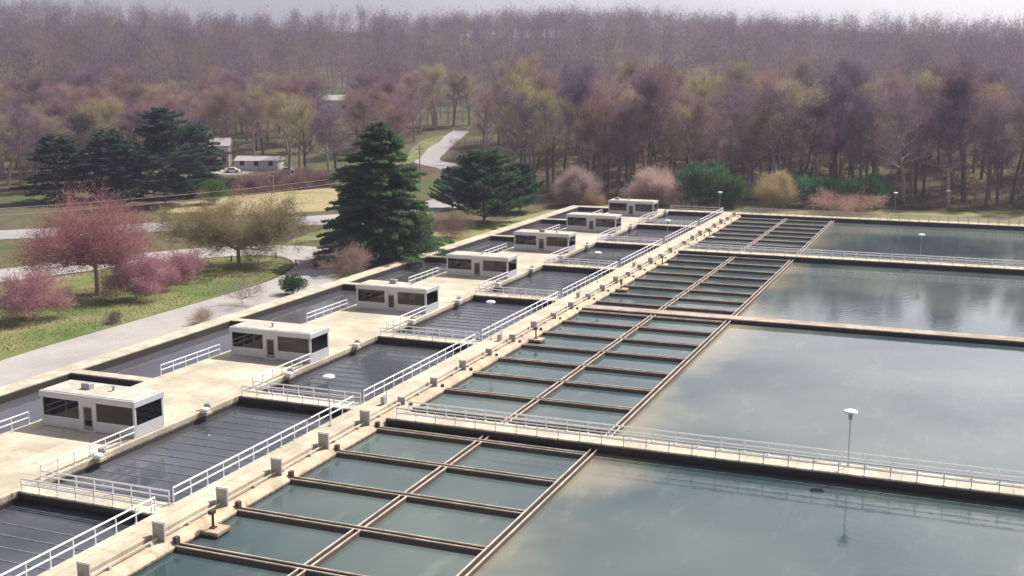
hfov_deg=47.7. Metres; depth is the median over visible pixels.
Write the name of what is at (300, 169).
hedge shrub
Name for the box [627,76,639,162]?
woodland tree
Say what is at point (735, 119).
woodland tree
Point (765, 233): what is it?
trough
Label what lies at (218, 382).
platform
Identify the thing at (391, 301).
door
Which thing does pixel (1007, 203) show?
undergrowth
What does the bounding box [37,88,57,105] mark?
woodland tree
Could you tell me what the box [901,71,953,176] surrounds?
woodland tree
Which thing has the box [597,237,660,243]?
railing
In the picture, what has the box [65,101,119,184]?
woodland tree
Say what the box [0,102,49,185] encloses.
woodland tree
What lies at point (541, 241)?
door
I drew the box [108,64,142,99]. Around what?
woodland tree
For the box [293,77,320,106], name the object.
woodland tree
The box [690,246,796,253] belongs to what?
cross trough
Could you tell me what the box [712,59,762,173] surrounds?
woodland tree
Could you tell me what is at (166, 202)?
power line
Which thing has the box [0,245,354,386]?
road
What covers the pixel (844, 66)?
woodland tree
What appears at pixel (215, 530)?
valve pedestal
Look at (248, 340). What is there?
window
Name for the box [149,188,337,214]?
field
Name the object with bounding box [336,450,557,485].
cross trough
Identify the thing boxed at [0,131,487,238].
road
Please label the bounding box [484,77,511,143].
woodland tree
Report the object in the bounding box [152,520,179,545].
sluice gate
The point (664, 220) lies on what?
railing
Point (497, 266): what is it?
window
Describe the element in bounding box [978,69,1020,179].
woodland tree
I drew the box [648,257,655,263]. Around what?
sluice gate
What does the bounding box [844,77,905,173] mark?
woodland tree
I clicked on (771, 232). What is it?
cross trough
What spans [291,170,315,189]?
hedge shrub
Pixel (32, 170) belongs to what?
woodland tree
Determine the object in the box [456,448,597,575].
end trough
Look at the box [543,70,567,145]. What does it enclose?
woodland tree
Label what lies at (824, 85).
woodland tree
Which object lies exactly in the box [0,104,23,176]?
woodland tree
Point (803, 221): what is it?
cross trough
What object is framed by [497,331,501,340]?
junction box
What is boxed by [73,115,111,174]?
woodland tree
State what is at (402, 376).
railing
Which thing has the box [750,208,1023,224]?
railing
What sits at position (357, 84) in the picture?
woodland tree
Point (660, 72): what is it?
woodland tree
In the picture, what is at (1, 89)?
woodland tree
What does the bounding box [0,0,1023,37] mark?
sky
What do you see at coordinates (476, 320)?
lateral rack
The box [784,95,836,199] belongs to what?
woodland tree
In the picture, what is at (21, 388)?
boundary wall
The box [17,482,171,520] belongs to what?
cell walkway
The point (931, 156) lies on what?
woodland tree
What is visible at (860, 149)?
woodland tree
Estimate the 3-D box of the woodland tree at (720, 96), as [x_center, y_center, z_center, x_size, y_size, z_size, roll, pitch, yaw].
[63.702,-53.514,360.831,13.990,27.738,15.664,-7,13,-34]
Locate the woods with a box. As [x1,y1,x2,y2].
[0,0,1023,144]
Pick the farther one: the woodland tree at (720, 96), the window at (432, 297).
the woodland tree at (720, 96)
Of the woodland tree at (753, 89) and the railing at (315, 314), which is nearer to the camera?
the railing at (315, 314)
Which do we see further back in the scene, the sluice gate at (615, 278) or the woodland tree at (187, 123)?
the woodland tree at (187, 123)
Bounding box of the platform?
[0,210,668,509]
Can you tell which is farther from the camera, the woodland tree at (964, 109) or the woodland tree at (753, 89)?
the woodland tree at (753, 89)
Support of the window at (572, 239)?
in the control booth at (543, 240)
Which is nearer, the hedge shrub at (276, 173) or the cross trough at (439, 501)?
the cross trough at (439, 501)
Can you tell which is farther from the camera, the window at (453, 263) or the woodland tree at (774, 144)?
the woodland tree at (774, 144)
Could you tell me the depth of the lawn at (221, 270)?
160.69 m
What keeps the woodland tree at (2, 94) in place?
on the ground at (12, 217)
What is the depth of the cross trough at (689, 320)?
148.44 m
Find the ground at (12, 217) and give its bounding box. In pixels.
[0,25,1023,344]
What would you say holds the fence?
on the ground at (12, 217)
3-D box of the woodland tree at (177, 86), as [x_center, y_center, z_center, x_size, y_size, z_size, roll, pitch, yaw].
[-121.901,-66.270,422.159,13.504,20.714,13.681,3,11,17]
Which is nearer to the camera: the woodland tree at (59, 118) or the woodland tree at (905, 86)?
the woodland tree at (59, 118)
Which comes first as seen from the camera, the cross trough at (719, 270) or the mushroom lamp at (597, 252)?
the mushroom lamp at (597, 252)
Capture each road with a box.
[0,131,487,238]
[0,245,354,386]
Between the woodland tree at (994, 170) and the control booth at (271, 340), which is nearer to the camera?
the control booth at (271, 340)
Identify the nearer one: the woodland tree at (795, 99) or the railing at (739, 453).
the railing at (739, 453)
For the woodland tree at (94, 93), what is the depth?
378.70 m
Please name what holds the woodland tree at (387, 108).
on the ground at (12, 217)
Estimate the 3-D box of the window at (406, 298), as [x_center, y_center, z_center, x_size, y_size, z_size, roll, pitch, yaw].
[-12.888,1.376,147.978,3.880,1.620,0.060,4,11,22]
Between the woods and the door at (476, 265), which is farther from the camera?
the woods
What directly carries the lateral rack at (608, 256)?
in the water at (46, 517)
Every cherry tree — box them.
[0,262,83,325]
[96,250,174,301]
[134,249,184,291]
[162,244,211,284]
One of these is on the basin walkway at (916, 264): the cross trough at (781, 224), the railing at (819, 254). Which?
the railing at (819, 254)
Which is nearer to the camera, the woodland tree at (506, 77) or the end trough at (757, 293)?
the end trough at (757, 293)
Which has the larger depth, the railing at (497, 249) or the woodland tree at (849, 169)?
the woodland tree at (849, 169)
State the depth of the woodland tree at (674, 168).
326.89 m
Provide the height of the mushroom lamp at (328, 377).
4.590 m
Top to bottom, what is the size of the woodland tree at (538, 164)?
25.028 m
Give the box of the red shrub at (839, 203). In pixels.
[802,185,891,216]
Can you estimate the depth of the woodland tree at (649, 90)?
288.80 m
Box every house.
[199,138,232,166]
[233,156,284,170]
[316,95,354,111]
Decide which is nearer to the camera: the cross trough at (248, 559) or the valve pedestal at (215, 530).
the cross trough at (248, 559)
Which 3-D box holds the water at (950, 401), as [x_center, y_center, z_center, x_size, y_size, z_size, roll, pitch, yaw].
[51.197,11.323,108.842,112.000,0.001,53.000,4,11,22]
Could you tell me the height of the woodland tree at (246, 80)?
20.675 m
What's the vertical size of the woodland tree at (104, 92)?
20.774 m
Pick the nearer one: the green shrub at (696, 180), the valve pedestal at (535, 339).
the valve pedestal at (535, 339)
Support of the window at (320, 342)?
in the control booth at (271, 340)
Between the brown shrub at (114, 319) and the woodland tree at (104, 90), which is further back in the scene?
the woodland tree at (104, 90)
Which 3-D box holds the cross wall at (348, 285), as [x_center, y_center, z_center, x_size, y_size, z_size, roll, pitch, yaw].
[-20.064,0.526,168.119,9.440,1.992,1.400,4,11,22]
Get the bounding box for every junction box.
[380,392,386,404]
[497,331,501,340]
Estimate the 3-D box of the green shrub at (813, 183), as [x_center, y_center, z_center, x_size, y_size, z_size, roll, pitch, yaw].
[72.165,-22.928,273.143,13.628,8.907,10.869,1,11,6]
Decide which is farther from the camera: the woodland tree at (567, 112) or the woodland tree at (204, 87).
the woodland tree at (204, 87)
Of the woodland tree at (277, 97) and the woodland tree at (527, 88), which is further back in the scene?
the woodland tree at (277, 97)
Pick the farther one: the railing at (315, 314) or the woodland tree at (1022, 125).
the woodland tree at (1022, 125)
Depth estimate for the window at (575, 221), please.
225.58 m
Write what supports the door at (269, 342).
in the control booth at (271, 340)
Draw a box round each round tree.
[549,165,606,206]
[617,164,686,207]
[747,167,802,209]
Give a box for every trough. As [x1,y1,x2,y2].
[174,542,365,575]
[237,507,486,554]
[287,435,489,575]
[290,476,524,517]
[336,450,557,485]
[377,426,585,457]
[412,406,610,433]
[444,387,632,412]
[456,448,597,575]
[472,371,652,393]
[498,356,669,376]
[501,314,655,423]
[521,343,684,361]
[543,331,699,348]
[562,320,712,335]
[579,310,724,324]
[596,300,735,313]
[605,320,730,435]
[610,292,744,304]
[623,285,752,296]
[635,278,761,288]
[646,271,768,281]
[657,265,775,274]
[658,256,735,309]
[667,259,782,268]
[676,254,788,262]
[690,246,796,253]
[698,241,802,248]
[706,237,807,243]
[713,233,811,239]
[720,229,817,235]
[726,225,821,231]
[732,221,824,227]
[732,259,793,315]
[739,217,829,223]
[742,218,787,249]
[797,220,834,254]
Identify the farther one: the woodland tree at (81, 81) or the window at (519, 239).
the woodland tree at (81, 81)
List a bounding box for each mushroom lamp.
[322,374,334,425]
[486,300,494,339]
[594,251,601,282]
[843,409,857,465]
[918,234,924,261]
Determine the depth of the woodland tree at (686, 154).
308.44 m
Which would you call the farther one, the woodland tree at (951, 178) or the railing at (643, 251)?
the woodland tree at (951, 178)
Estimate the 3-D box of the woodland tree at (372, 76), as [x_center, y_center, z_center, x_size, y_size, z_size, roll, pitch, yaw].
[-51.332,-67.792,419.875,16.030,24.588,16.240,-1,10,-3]
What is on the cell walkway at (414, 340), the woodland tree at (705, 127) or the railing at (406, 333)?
the railing at (406, 333)
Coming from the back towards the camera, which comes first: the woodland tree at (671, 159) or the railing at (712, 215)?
the woodland tree at (671, 159)
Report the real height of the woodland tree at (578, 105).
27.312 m
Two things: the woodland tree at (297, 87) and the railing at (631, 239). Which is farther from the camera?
the woodland tree at (297, 87)
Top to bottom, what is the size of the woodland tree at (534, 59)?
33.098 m
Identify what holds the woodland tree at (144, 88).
on the ground at (12, 217)
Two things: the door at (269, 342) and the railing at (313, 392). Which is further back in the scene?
the door at (269, 342)
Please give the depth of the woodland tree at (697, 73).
387.51 m
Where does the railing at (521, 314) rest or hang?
on the collecting channel
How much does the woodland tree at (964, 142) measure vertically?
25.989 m
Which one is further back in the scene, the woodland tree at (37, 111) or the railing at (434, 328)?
the woodland tree at (37, 111)
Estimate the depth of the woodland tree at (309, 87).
404.70 m
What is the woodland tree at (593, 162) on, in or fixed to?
on the ground at (12, 217)
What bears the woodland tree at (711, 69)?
on the ground at (12, 217)
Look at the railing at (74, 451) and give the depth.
91.85 m
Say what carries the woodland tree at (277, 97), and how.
on the ground at (12, 217)
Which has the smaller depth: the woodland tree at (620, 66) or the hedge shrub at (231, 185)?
the hedge shrub at (231, 185)
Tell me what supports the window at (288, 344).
in the control booth at (271, 340)
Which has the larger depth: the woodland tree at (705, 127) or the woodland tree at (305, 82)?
the woodland tree at (305, 82)
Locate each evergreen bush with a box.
[197,177,228,203]
[277,273,308,293]
[412,210,435,229]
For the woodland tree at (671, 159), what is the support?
on the ground at (12, 217)
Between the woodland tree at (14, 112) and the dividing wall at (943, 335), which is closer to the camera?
the dividing wall at (943, 335)
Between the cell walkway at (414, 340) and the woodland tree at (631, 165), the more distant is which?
the woodland tree at (631, 165)
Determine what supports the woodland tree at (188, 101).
on the ground at (12, 217)
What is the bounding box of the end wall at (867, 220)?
[579,206,1023,230]
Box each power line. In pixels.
[0,179,327,208]
[7,182,341,214]
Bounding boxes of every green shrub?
[673,158,730,206]
[710,172,753,208]
[789,174,846,207]
[840,172,896,207]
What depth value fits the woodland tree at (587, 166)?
314.46 m
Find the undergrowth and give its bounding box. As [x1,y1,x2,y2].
[446,136,1023,211]
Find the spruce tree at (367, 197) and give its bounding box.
[313,121,454,268]
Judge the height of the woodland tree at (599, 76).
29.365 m
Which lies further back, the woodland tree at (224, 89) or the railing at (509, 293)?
the woodland tree at (224, 89)
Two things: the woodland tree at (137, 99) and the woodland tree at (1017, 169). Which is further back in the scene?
the woodland tree at (137, 99)
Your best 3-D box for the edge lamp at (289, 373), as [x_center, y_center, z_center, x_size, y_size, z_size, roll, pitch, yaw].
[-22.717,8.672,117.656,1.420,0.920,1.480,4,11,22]
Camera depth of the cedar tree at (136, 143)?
288.96 m
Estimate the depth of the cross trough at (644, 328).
142.31 m
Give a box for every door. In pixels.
[83,406,92,430]
[266,339,274,357]
[388,294,394,309]
[474,262,479,275]
[539,239,543,250]
[589,220,593,230]
[629,205,632,214]
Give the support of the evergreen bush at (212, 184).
on the field
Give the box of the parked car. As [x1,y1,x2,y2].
[224,167,239,172]
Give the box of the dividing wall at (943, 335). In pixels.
[582,304,1023,345]
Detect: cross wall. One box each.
[70,369,151,386]
[230,318,295,325]
[343,282,358,290]
[426,255,446,262]
[490,235,513,240]
[541,218,566,223]
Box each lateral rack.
[0,522,100,575]
[71,415,316,501]
[284,350,447,399]
[411,306,535,339]
[500,274,596,296]
[565,250,646,266]
[622,231,676,243]
[654,216,712,225]
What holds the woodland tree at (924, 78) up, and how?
on the ground at (12, 217)
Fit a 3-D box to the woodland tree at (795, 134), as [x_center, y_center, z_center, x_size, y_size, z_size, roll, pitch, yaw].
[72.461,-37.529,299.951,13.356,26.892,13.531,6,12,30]
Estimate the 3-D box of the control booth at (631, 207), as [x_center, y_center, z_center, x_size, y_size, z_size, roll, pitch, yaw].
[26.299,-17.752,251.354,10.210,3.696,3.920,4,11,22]
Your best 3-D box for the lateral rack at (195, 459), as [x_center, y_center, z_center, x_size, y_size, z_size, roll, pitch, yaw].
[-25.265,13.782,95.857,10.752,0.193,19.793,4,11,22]
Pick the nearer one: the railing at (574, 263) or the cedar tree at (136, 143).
the railing at (574, 263)
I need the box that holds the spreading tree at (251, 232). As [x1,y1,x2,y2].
[152,176,321,271]
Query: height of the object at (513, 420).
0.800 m
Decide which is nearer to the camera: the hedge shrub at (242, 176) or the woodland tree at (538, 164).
the hedge shrub at (242, 176)
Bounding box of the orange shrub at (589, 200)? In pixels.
[575,184,607,205]
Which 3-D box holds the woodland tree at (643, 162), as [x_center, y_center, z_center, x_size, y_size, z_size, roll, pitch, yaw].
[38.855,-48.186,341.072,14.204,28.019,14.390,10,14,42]
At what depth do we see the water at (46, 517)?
101.07 m
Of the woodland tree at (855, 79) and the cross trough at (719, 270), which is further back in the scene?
the woodland tree at (855, 79)
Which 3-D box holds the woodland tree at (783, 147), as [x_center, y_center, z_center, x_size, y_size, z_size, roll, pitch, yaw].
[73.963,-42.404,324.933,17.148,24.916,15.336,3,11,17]
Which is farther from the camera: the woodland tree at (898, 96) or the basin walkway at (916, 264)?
the woodland tree at (898, 96)
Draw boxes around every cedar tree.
[9,133,101,202]
[64,127,150,200]
[95,138,165,198]
[121,106,206,205]
[165,122,238,195]
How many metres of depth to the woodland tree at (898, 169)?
289.68 m
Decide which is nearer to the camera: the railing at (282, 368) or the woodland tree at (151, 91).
the railing at (282, 368)
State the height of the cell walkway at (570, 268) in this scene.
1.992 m
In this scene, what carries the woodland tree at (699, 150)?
on the ground at (12, 217)
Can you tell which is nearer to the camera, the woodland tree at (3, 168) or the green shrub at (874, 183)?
the green shrub at (874, 183)
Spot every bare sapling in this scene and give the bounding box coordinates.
[215,269,268,306]
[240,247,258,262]
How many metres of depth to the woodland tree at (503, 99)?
360.63 m
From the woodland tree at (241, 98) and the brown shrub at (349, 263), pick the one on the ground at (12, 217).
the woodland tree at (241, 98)
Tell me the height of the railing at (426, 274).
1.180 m
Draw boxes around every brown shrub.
[100,310,122,324]
[184,307,215,323]
[304,250,334,265]
[316,240,377,277]
[431,206,478,238]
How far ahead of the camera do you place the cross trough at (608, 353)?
129.67 m
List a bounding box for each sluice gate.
[76,561,90,575]
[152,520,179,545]
[216,486,241,509]
[270,457,293,478]
[318,432,339,451]
[360,409,379,427]
[397,396,412,405]
[430,377,443,386]
[459,359,472,370]
[485,348,497,355]
[509,334,520,342]
[531,321,541,330]
[550,313,560,319]
[568,302,578,309]
[585,293,594,299]
[600,284,608,291]
[613,276,620,283]
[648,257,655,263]
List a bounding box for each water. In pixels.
[0,211,606,433]
[0,215,714,575]
[135,426,1023,575]
[416,314,1023,484]
[595,256,1023,337]
[691,220,1023,266]
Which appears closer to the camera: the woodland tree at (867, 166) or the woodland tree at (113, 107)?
the woodland tree at (867, 166)
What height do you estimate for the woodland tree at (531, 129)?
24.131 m
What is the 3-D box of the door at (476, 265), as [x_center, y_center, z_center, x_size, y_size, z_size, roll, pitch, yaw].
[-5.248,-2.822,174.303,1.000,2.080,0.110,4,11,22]
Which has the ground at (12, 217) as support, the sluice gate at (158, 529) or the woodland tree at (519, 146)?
the woodland tree at (519, 146)
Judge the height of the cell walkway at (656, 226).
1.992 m
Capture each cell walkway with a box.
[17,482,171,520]
[239,390,362,415]
[378,332,479,349]
[473,292,560,305]
[543,263,619,273]
[596,240,662,249]
[637,223,697,230]
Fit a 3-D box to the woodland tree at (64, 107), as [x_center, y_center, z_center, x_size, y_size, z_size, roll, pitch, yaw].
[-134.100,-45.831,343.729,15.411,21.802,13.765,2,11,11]
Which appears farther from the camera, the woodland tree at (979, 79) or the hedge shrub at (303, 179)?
the woodland tree at (979, 79)
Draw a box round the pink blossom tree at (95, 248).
[0,174,189,294]
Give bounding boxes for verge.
[335,204,1023,280]
[403,135,442,164]
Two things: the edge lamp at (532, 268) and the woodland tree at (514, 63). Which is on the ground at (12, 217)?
the woodland tree at (514, 63)
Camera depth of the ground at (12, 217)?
339.18 m
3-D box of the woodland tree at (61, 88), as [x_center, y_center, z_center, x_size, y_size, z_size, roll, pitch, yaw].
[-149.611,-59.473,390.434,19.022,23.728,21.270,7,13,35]
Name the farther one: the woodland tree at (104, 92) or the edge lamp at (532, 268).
the woodland tree at (104, 92)
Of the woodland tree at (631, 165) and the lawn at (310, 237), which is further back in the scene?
the woodland tree at (631, 165)
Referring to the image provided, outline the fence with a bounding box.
[228,181,333,195]
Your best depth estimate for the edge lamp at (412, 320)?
142.54 m
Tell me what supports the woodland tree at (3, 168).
on the ground at (12, 217)
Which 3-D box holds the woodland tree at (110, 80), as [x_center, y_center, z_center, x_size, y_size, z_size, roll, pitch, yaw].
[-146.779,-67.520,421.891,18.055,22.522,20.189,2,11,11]
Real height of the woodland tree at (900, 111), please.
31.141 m
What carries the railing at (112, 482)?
on the cell walkway at (83, 503)
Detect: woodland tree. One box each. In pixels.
[0,84,25,110]
[0,88,17,158]
[0,95,32,167]
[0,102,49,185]
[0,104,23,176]
[0,111,18,162]
[0,111,46,185]
[0,112,14,154]
[1,112,15,172]
[2,78,31,108]
[7,109,61,191]
[14,114,46,176]
[20,66,51,105]
[21,100,45,171]
[23,72,57,106]
[26,110,65,184]
[29,78,83,108]
[29,115,68,165]
[36,81,85,130]
[36,94,90,144]
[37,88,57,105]
[40,97,78,168]
[49,83,93,153]
[56,108,98,183]
[59,67,104,96]
[59,72,92,137]
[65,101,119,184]
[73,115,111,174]
[77,95,129,169]
[79,84,117,113]
[91,99,133,161]
[93,76,125,111]
[93,84,113,102]
[94,100,131,168]
[96,87,130,121]
[104,94,144,138]
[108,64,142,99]
[108,102,150,178]
[115,79,152,140]
[122,103,152,173]
[127,80,155,105]
[130,97,189,178]
[132,99,161,138]
[139,84,182,108]
[140,81,168,104]
[142,103,198,175]
[147,85,179,119]
[151,91,193,125]
[166,79,195,110]
[167,87,206,132]
[171,112,207,151]
[180,115,214,147]
[185,92,207,132]
[187,91,240,136]
[191,71,226,134]
[191,88,227,131]
[194,85,248,137]
[195,75,220,124]
[198,80,245,137]
[208,72,249,137]
[215,68,247,133]
[234,86,253,140]
[235,89,271,155]
[236,78,254,129]
[236,82,275,150]
[236,96,274,155]
[241,88,274,146]
[242,83,264,132]
[247,84,276,141]
[252,70,295,131]
[261,77,305,151]
[264,90,311,174]
[265,86,287,136]
[267,76,304,138]
[275,96,326,166]
[281,94,317,140]
[282,98,322,168]
[288,108,353,174]
[292,76,325,103]
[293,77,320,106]
[293,89,327,151]
[294,74,335,138]
[304,71,331,122]
[309,101,354,171]
[334,85,376,149]
[339,91,382,150]
[342,68,376,128]
[342,88,379,140]
[351,68,386,109]
[355,85,381,119]
[355,86,384,123]
[372,79,419,113]
[373,73,412,131]
[373,90,405,126]
[374,94,428,162]
[377,104,413,174]
[378,100,400,132]
[389,95,417,129]
[398,84,429,141]
[400,66,438,134]
[412,62,452,129]
[412,82,449,125]
[444,68,475,125]
[449,72,482,124]
[466,85,501,154]
[475,86,551,162]
[479,105,527,173]
[483,66,532,141]
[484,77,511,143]
[487,52,538,154]
[491,87,520,153]
[496,58,523,131]
[497,71,542,162]
[510,85,546,162]
[512,51,556,141]
[515,98,549,173]
[518,68,553,162]
[518,83,573,191]
[529,86,561,167]
[533,99,573,184]
[537,89,568,163]
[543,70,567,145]
[545,67,603,175]
[552,96,581,174]
[557,54,598,160]
[559,73,594,152]
[559,92,624,182]
[560,88,610,172]
[561,66,592,147]
[561,67,633,193]
[564,64,608,149]
[574,89,625,181]
[581,108,608,177]
[585,90,623,189]
[595,82,619,167]
[596,96,648,196]
[600,92,651,192]
[608,60,642,85]
[608,88,649,179]
[610,79,631,161]
[611,52,649,85]
[614,88,658,184]
[615,85,638,174]
[616,64,680,198]
[623,74,687,170]
[624,67,655,128]
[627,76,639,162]
[630,80,658,169]
[635,60,692,171]
[636,112,667,175]
[646,101,695,172]
[659,105,692,162]
[663,69,690,166]
[665,85,700,163]
[666,89,695,178]
[667,90,722,194]
[673,63,726,164]
[674,66,702,101]
[678,108,721,166]
[681,75,718,161]
[682,66,712,100]
[687,85,765,188]
[687,101,720,150]
[692,101,740,164]
[699,62,739,146]
[704,75,729,165]
[705,71,760,173]
[706,73,728,158]
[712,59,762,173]
[719,100,783,198]
[727,113,778,191]
[730,101,778,192]
[732,78,823,178]
[740,73,768,158]
[743,75,836,173]
[749,71,802,170]
[749,89,782,183]
[750,72,790,101]
[756,66,788,89]
[756,85,794,181]
[767,97,809,179]
[770,109,794,174]
[771,82,816,181]
[783,53,821,86]
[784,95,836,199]
[784,111,851,177]
[791,68,819,160]
[793,91,821,179]
[796,84,835,172]
[808,71,870,189]
[810,72,865,176]
[812,73,837,157]
[813,102,879,191]
[814,69,853,179]
[819,57,865,168]
[825,62,870,177]
[834,84,894,197]
[839,105,857,176]
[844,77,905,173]
[849,94,897,175]
[852,65,878,152]
[856,76,939,205]
[857,82,905,173]
[858,80,903,175]
[866,93,938,196]
[879,75,904,154]
[887,81,911,171]
[888,100,929,186]
[891,68,944,183]
[895,78,917,114]
[897,90,943,194]
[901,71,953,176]
[904,100,949,199]
[907,65,950,170]
[910,100,983,205]
[915,72,991,187]
[926,64,993,201]
[926,75,985,190]
[927,56,969,168]
[932,68,993,199]
[944,56,982,150]
[944,105,978,170]
[962,78,1021,196]
[963,92,1022,206]
[967,65,1003,172]
[971,98,1023,204]
[976,80,1020,184]
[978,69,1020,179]
[979,91,1023,188]
[997,86,1023,201]
[1002,76,1023,208]
[1014,93,1023,173]
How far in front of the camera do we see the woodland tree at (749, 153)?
304.41 m
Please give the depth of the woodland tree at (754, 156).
290.15 m
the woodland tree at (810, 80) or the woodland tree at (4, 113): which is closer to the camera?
the woodland tree at (4, 113)
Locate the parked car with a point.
(235, 169)
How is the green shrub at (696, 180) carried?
on the verge at (480, 229)
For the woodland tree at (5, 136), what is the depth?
321.24 m
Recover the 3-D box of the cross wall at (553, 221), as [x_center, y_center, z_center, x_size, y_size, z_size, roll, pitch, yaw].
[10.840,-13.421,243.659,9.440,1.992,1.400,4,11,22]
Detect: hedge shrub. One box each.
[222,174,250,193]
[222,179,247,195]
[227,171,251,187]
[241,170,270,192]
[247,175,272,190]
[256,172,280,185]
[267,170,291,189]
[268,166,299,190]
[284,173,296,184]
[291,166,320,183]
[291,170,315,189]
[293,163,317,181]
[313,166,334,186]
[316,164,339,183]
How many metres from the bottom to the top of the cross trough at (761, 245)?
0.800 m
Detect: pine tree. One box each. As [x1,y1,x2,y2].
[427,166,463,207]
[437,147,534,222]
[499,161,545,211]
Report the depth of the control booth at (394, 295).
149.22 m
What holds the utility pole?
on the ground at (12, 217)
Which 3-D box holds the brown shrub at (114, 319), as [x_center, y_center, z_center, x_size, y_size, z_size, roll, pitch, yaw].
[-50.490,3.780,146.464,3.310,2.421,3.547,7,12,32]
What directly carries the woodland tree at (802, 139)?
on the ground at (12, 217)
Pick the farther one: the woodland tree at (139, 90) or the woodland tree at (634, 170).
the woodland tree at (139, 90)
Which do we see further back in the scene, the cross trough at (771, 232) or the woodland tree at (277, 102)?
the woodland tree at (277, 102)
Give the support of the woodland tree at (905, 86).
on the ground at (12, 217)
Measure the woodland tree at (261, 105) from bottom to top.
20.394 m
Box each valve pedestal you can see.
[201,508,230,537]
[530,327,544,342]
[616,279,627,291]
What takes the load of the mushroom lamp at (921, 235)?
on the basin walkway at (916, 264)
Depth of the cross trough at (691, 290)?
166.87 m
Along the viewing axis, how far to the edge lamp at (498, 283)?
167.92 m
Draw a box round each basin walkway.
[386,410,1023,505]
[678,248,1023,274]
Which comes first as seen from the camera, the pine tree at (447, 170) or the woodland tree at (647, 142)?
the pine tree at (447, 170)
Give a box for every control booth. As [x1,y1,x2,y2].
[39,380,164,437]
[229,320,328,362]
[355,279,438,313]
[446,251,517,278]
[513,229,575,252]
[566,211,621,232]
[608,197,658,216]
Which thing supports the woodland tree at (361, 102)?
on the ground at (12, 217)
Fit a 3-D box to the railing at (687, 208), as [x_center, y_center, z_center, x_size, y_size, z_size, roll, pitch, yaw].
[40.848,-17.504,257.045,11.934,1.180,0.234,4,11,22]
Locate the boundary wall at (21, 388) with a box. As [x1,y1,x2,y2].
[0,205,579,403]
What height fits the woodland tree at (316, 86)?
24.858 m
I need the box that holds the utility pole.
[415,145,420,182]
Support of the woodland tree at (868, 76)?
on the ground at (12, 217)
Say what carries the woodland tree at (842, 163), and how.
on the ground at (12, 217)
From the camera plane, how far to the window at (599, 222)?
223.49 m
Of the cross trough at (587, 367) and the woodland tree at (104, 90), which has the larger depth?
the woodland tree at (104, 90)
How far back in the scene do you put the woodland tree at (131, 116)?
319.01 m
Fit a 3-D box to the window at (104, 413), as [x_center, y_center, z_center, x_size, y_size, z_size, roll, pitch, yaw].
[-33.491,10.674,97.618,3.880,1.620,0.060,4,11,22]
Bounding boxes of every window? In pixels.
[43,397,78,418]
[96,404,132,425]
[136,398,161,425]
[232,332,262,348]
[239,161,244,165]
[277,336,308,353]
[311,333,327,352]
[358,289,384,302]
[397,292,424,305]
[427,290,437,305]
[448,258,470,269]
[483,260,506,271]
[508,259,515,271]
[515,235,535,244]
[546,237,567,246]
[568,217,586,225]
[569,236,574,246]
[596,218,614,226]
[609,203,626,210]
[616,218,620,226]
[635,204,652,211]
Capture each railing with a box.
[0,411,30,430]
[0,497,156,575]
[20,478,152,512]
[40,426,135,479]
[40,470,170,503]
[160,344,219,375]
[172,396,354,504]
[241,386,350,408]
[252,353,310,388]
[253,381,361,402]
[306,299,347,322]
[363,334,475,403]
[380,328,472,343]
[386,305,425,327]
[388,324,479,340]
[396,407,1023,491]
[407,401,1023,482]
[408,267,438,280]
[475,288,555,300]
[479,272,507,290]
[481,285,559,296]
[481,292,557,340]
[485,243,506,252]
[544,259,612,268]
[547,246,568,260]
[549,257,618,266]
[562,262,616,297]
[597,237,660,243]
[600,235,661,243]
[620,239,662,267]
[639,219,695,226]
[641,218,690,224]
[665,221,697,242]
[670,205,719,211]
[684,244,1023,267]
[688,243,1023,266]
[699,208,722,225]
[743,208,887,219]
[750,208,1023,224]
[890,215,1023,225]
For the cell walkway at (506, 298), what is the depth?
158.83 m
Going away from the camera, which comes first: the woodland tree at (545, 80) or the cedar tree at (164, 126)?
the cedar tree at (164, 126)
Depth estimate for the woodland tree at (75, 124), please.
311.62 m
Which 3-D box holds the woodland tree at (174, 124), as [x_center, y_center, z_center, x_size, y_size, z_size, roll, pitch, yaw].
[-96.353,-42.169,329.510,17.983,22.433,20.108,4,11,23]
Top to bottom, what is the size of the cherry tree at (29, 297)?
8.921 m
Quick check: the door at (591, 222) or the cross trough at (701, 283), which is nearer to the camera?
the cross trough at (701, 283)
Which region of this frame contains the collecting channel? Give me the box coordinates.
[37,213,741,575]
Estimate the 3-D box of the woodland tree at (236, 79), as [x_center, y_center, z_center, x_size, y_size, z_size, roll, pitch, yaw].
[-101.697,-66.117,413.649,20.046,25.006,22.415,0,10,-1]
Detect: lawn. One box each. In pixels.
[0,257,290,360]
[282,221,390,244]
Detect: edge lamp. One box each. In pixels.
[88,446,107,462]
[196,402,211,415]
[281,367,294,378]
[349,339,361,349]
[405,316,415,324]
[452,296,461,304]
[492,280,501,287]
[526,265,534,272]
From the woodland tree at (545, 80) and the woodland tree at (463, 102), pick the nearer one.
the woodland tree at (545, 80)
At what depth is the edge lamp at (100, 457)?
92.29 m
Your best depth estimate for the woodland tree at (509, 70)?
366.34 m
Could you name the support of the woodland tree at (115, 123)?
on the ground at (12, 217)
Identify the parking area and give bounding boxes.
[211,168,284,174]
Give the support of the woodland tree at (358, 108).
on the ground at (12, 217)
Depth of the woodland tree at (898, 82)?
368.08 m
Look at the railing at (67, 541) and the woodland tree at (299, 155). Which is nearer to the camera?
the railing at (67, 541)
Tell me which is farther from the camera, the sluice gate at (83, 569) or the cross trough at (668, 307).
the cross trough at (668, 307)
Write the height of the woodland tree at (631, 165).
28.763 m
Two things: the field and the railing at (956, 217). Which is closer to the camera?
the railing at (956, 217)
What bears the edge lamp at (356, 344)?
attached to the platform

